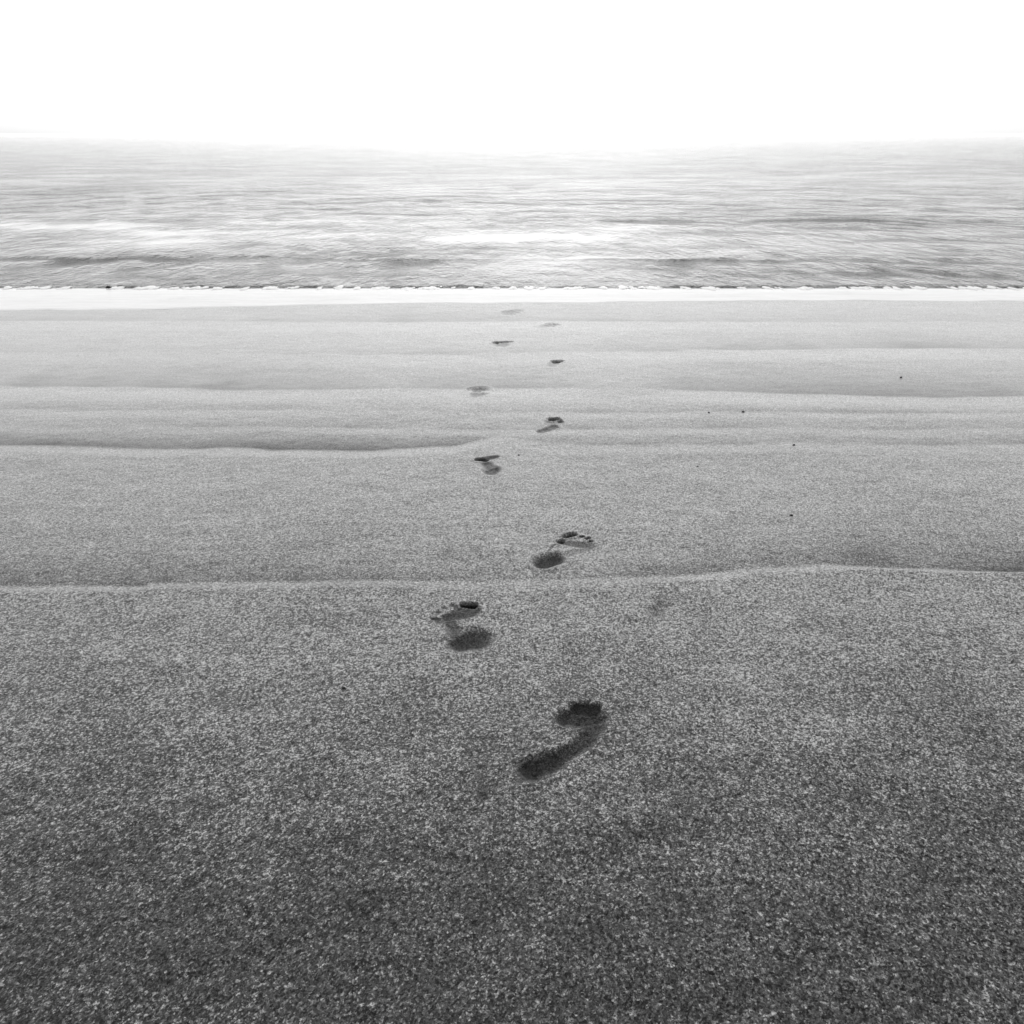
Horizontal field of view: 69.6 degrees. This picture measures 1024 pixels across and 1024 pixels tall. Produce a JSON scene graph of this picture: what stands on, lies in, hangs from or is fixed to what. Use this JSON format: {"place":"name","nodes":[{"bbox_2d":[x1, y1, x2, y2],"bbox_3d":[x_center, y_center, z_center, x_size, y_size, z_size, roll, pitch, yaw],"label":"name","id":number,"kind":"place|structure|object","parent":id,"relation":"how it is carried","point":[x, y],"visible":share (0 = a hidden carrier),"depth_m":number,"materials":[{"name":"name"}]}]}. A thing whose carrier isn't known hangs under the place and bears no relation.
{"place":"outdoors","nodes":[
{"label":"outdoors","id":0,"kind":"place"},
{"bbox_2d":[0,300,1023,1023],"bbox_3d":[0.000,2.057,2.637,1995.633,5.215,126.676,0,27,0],"label":"beach","id":1,"kind":"structure","parent":0,"point":[240,548],"depth_m":2.06,"materials":[{"name":"grey sand"}]},
{"bbox_2d":[431,601,495,652],"bbox_3d":[-0.149,0.356,2.229,0.166,0.027,0.266,-8,28,-15],"label":"footprint","id":2,"kind":"object","parent":1,"relation":"on","point":[460,639],"visible":1,"depth_m":2.21},
{"bbox_2d":[468,387,489,397],"bbox_3d":[-0.198,-0.709,4.368,0.135,0.019,0.236,0,27,0],"label":"footprint","id":3,"kind":"object","parent":1,"relation":"on","point":[479,390],"visible":1,"depth_m":4.41},
{"bbox_2d":[474,455,502,474],"bbox_3d":[-0.109,-0.211,3.347,0.132,0.015,0.231,0,27,0],"label":"footprint","id":4,"kind":"object","parent":1,"relation":"on","point":[489,467],"visible":0.99,"depth_m":3.35},
{"bbox_2d":[491,341,513,346],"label":"footprint","id":5,"kind":"object","parent":1,"relation":"on","point":[502,344],"visible":1,"depth_m":5.41},
{"bbox_2d":[501,309,524,315],"bbox_3d":[0.004,-1.752,6.461,0.170,0.007,0.287,9,28,16],"label":"footprint","id":6,"kind":"object","parent":1,"relation":"on","point":[513,312],"visible":1,"depth_m":6.47},
{"bbox_2d":[535,323,559,327],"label":"footprint","id":7,"kind":"object","parent":1,"relation":"on","point":[547,325],"visible":1,"depth_m":5.98},
{"bbox_2d":[536,417,563,432],"bbox_3d":[0.202,-0.434,3.828,0.100,0.048,0.246,11,29,20],"label":"footprint","id":8,"kind":"object","parent":1,"relation":"on","point":[550,428],"visible":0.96,"depth_m":3.81},
{"bbox_2d":[544,359,563,366],"bbox_3d":[0.281,-0.987,4.923,0.101,0.019,0.212,11,29,20],"label":"footprint","id":9,"kind":"object","parent":1,"relation":"on","point":[555,363],"visible":0.99,"depth_m":4.92},
{"bbox_2d":[516,701,609,781],"bbox_3d":[0.137,0.563,1.807,0.142,0.014,0.330,14,31,26],"label":"footprint","id":10,"kind":"object","parent":1,"relation":"on","point":[590,720],"visible":1,"depth_m":1.80},
{"bbox_2d":[532,532,596,568],"bbox_3d":[0.195,0.155,2.647,0.150,0.037,0.300,16,31,29],"label":"footprint","id":11,"kind":"object","parent":1,"relation":"on","point":[548,560],"visible":0.93,"depth_m":2.64},
{"bbox_2d":[0,134,1023,287],"bbox_3d":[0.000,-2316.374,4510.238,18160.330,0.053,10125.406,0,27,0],"label":"sea water","id":12,"kind":"structure","parent":0,"point":[520,210],"depth_m":15.08,"materials":[{"name":"grey liquid"}]},
{"bbox_2d":[2,285,1023,290],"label":"sea foam","id":13,"kind":"object","parent":12,"relation":"on","point":[621,287],"visible":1,"depth_m":7.46,"materials":[{"name":"white"}]},
{"bbox_2d":[0,288,1023,310],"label":"swash water","id":14,"kind":"structure","parent":0,"point":[11,299],"depth_m":7.08,"materials":[{"name":"white liquid"}]},
{"bbox_2d":[0,0,1023,133],"label":"sky","id":15,"kind":"structure","parent":0,"point":[67,66],"materials":[{"name":"white"}]}
]}

